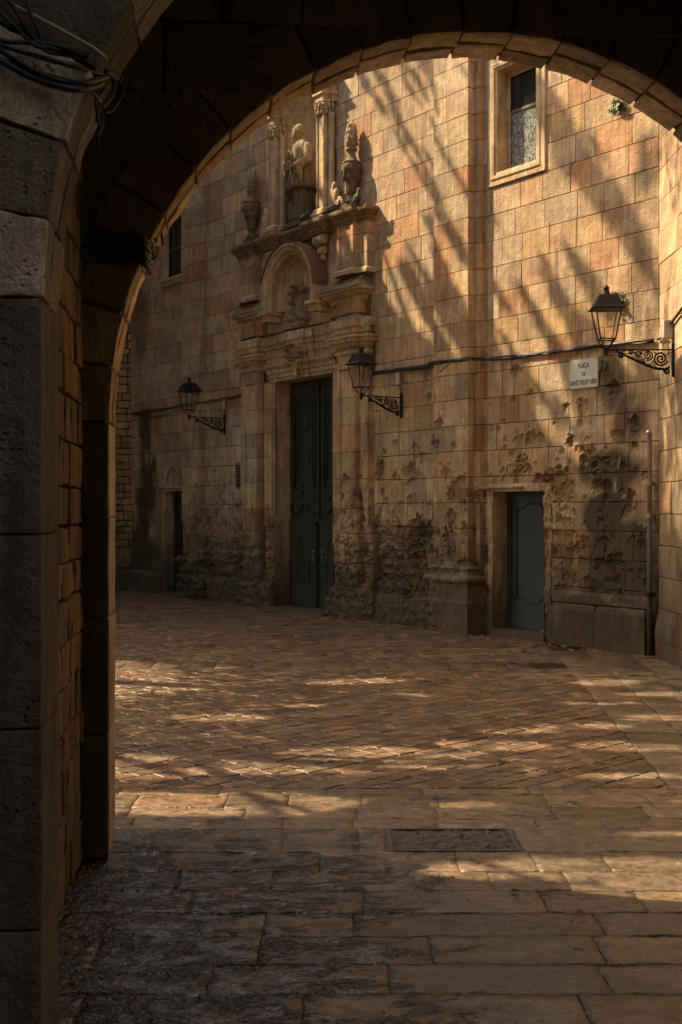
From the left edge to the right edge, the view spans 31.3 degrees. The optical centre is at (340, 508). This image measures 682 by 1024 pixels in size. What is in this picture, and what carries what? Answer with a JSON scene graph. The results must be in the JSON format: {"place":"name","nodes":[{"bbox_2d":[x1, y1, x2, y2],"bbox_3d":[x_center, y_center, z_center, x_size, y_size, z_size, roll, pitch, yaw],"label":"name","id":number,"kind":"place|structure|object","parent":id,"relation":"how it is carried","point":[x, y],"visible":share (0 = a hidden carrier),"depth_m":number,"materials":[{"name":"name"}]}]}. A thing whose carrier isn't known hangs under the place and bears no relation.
{"place":"outdoors","nodes":[
{"label":"outdoors","id":0,"kind":"place"},
{"bbox_2d":[54,589,681,1023],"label":"pavement","id":1,"kind":"structure","parent":0,"point":[344,915],"depth_m":6.42,"materials":[{"name":"stone"}]},
{"bbox_2d":[111,315,144,589],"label":"rubble house","id":2,"kind":"structure","parent":1,"relation":"on","point":[123,512],"depth_m":25.56,"materials":[{"name":"stone"}]},
{"bbox_2d":[0,0,681,1023],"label":"archway","id":3,"kind":"object","parent":1,"relation":"on","point":[210,84],"visible":0.97,"depth_m":5.89,"materials":[{"name":"stone"}]},
{"bbox_2d":[0,0,107,60],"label":"tan cable","id":4,"kind":"object","parent":3,"relation":"attached to","point":[102,55],"visible":1,"depth_m":3.69,"materials":[{"name":"beige rubber"}]},
{"bbox_2d":[0,0,124,150],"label":"cable bundle","id":5,"kind":"object","parent":3,"relation":"attached to","point":[18,66],"visible":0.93,"depth_m":3.69,"materials":[{"name":"rubber"}]},
{"bbox_2d":[78,184,158,274],"bbox_3d":[-1.085,-1.428,5.933,0.405,0.573,0.204,0,0,-13],"label":"cable coil","id":6,"kind":"object","parent":3,"relation":"attached to","point":[110,252],"visible":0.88,"depth_m":5.86,"materials":[{"name":"rubber"}]},
{"bbox_2d":[66,605,649,923],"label":"leaf litter","id":7,"kind":"object","parent":1,"relation":"on","point":[579,911],"visible":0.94,"depth_m":10.16,"materials":[{"name":"brown plant"}]},
{"bbox_2d":[127,54,661,654],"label":"church facade","id":8,"kind":"structure","parent":1,"relation":"on","point":[507,208],"depth_m":17.63,"materials":[{"name":"stone"}]},
{"bbox_2d":[169,219,180,276],"bbox_3d":[-3.151,-5.125,24.107,0.230,1.250,0.800,0,0,-35],"label":"window","id":9,"kind":"structure","parent":8,"relation":"in","point":[175,229],"depth_m":24.13,"materials":[{"name":"black glass"}]},
{"bbox_2d":[174,491,182,590],"bbox_3d":[-3.110,0.650,24.087,0.068,2.000,0.800,0,0,-35],"label":"door","id":10,"kind":"structure","parent":8,"relation":"in","point":[178,526],"depth_m":24.27,"materials":[{"name":"black paint"}]},
{"bbox_2d":[176,377,225,434],"bbox_3d":[-2.502,-1.868,22.045,0.916,1.016,0.352,0,0,-35],"label":"street lamp","id":11,"kind":"object","parent":8,"relation":"attached to","point":[189,386],"visible":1,"depth_m":21.93,"materials":[{"name":"black metal"}]},
{"bbox_2d":[222,399,226,422],"bbox_3d":[-2.126,-1.780,22.244,0.068,0.442,0.116,0,0,-35],"label":"junction box","id":12,"kind":"object","parent":8,"relation":"attached to","point":[224,405],"visible":1,"depth_m":22.22,"materials":[{"name":"grey plastic"}]},
{"bbox_2d":[236,462,239,488],"bbox_3d":[-1.857,-0.600,21.912,0.012,0.480,0.140,0,0,-35],"label":"wall vent","id":13,"kind":"object","parent":8,"relation":"attached to","point":[237,474],"depth_m":21.90,"materials":[{"name":"metal"}]},
{"bbox_2d":[242,167,260,242],"bbox_3d":[-1.562,-5.303,21.275,0.314,1.357,0.314,0,0,-24],"label":"stone urn","id":14,"kind":"object","parent":8,"relation":"on","point":[251,209],"visible":1,"depth_m":21.20,"materials":[{"name":"stone"}]},
{"bbox_2d":[283,124,315,229],"bbox_3d":[-0.643,-5.510,20.151,0.601,1.740,0.640,0,0,-35],"label":"statue","id":15,"kind":"object","parent":8,"relation":"on","point":[300,179],"visible":0.83,"depth_m":19.98,"materials":[{"name":"stone"}]},
{"bbox_2d":[299,210,308,219],"bbox_3d":[-0.595,-4.749,19.674,0.100,0.197,0.270,0,0,35],"label":"pigeon","id":16,"kind":"object","parent":8,"relation":"on","point":[304,216],"visible":0.96,"depth_m":19.64,"materials":[{"name":"grey"}]},
{"bbox_2d":[290,377,332,608],"bbox_3d":[-0.349,-0.255,20.294,0.141,3.830,1.750,0,0,-35],"label":"door","id":17,"kind":"structure","parent":8,"relation":"in","point":[312,400],"depth_m":20.46,"materials":[{"name":"green paint"}]},
{"bbox_2d":[321,200,339,214],"bbox_3d":[-0.144,-4.723,19.061,0.338,0.246,0.124,0,0,-5],"label":"pigeon","id":18,"kind":"object","parent":8,"relation":"on","point":[332,208],"visible":0.9,"depth_m":19.02,"materials":[{"name":"grey"}]},
{"bbox_2d":[341,122,361,208],"bbox_3d":[0.161,-5.303,18.820,0.314,1.357,0.314,0,0,-24],"label":"stone urn","id":19,"kind":"object","parent":8,"relation":"on","point":[351,169],"visible":0.99,"depth_m":18.74,"materials":[{"name":"stone"}]},
{"bbox_2d":[352,188,361,205],"bbox_3d":[0.243,-4.723,18.490,0.124,0.246,0.338,0,0,-15],"label":"pigeon","id":20,"kind":"object","parent":8,"relation":"on","point":[356,199],"visible":1,"depth_m":18.41,"materials":[{"name":"grey"}]},
{"bbox_2d":[344,346,402,417],"bbox_3d":[0.524,-1.848,17.731,0.916,1.016,0.352,0,0,-35],"label":"street lamp","id":21,"kind":"object","parent":8,"relation":"attached to","point":[366,362],"visible":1,"depth_m":17.60,"materials":[{"name":"black metal"}]},
{"bbox_2d":[131,312,654,416],"bbox_3d":[-0.491,-2.252,19.700,0.287,1.504,13.951,0,0,-35],"label":"cable run","id":22,"kind":"object","parent":8,"relation":"attached to","point":[508,357],"visible":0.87,"depth_m":16.71,"materials":[{"name":"rubber"}]},
{"bbox_2d":[395,372,401,401],"bbox_3d":[0.861,-1.800,17.988,0.068,0.442,0.116,0,0,-35],"label":"junction box","id":23,"kind":"object","parent":8,"relation":"attached to","point":[398,379],"visible":1,"depth_m":17.96,"materials":[{"name":"grey plastic"}]},
{"bbox_2d":[511,67,535,167],"bbox_3d":[2.508,-5.160,16.116,0.140,1.520,0.860,0,0,-35],"label":"window","id":24,"kind":"structure","parent":8,"relation":"in","point":[523,85],"depth_m":16.15,"materials":[{"name":"grey glass"}]},
{"bbox_2d":[507,491,543,630],"bbox_3d":[2.549,0.685,16.127,0.101,1.830,0.970,0,0,-35],"label":"door","id":25,"kind":"structure","parent":8,"relation":"in","point":[525,510],"depth_m":16.24,"materials":[{"name":"grey paint"}]},
{"bbox_2d":[570,357,597,389],"bbox_3d":[2.990,-1.665,14.972,0.020,0.360,0.470,0,0,-35],"label":"street sign","id":26,"kind":"object","parent":8,"relation":"attached to","point":[583,373],"visible":1,"depth_m":14.96,"materials":[{"name":"ceramic"}]},
{"bbox_2d":[598,361,607,371],"bbox_3d":[3.151,-1.727,14.717,0.057,0.144,0.176,0,0,-35],"label":"wall moss","id":27,"kind":"object","parent":8,"relation":"attached to","point":[601,365],"depth_m":14.71,"materials":[{"name":"green plant"}]},
{"bbox_2d":[609,97,625,113],"bbox_3d":[3.279,-4.811,14.506,0.090,0.215,0.245,0,0,-35],"label":"wall fern","id":28,"kind":"object","parent":8,"relation":"attached to","point":[616,104],"depth_m":14.51,"materials":[{"name":"green plant"}]},
{"bbox_2d":[611,291,626,304],"bbox_3d":[3.275,-2.488,14.511,0.092,0.234,0.298,0,0,-35],"label":"wall fern","id":29,"kind":"object","parent":8,"relation":"attached to","point":[623,300],"depth_m":14.47,"materials":[{"name":"green plant"}]},
{"bbox_2d":[646,430,654,653],"bbox_3d":[3.551,0.392,14.000,0.092,2.577,0.280,0,0,26],"label":"drainpipe","id":30,"kind":"object","parent":8,"relation":"attached to","point":[650,516],"visible":1,"depth_m":14.03,"materials":[{"name":"metal"}]},
{"bbox_2d":[386,828,521,852],"bbox_3d":[0.568,1.710,6.250,0.657,0.036,0.432,0,0,0],"label":"access cover","id":31,"kind":"object","parent":1,"relation":"on","point":[492,846],"visible":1,"depth_m":6.24,"materials":[{"name":"grey metal"}]},
{"bbox_2d":[655,124,681,668],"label":"side building","id":32,"kind":"structure","parent":1,"relation":"on","point":[668,636],"depth_m":13.52,"materials":[{"name":"stone"}]},
{"bbox_2d":[587,285,673,376],"bbox_3d":[3.206,-1.958,13.386,0.916,1.016,0.352,0,0,1],"label":"street lamp","id":33,"kind":"object","parent":32,"relation":"attached to","point":[606,301],"visible":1,"depth_m":13.37,"materials":[{"name":"black metal"}]},
{"bbox_2d":[656,307,681,339],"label":"junction box","id":34,"kind":"object","parent":32,"relation":"attached to","point":[666,329],"visible":1,"depth_m":13.38,"materials":[{"name":"grey plastic"}]}
]}

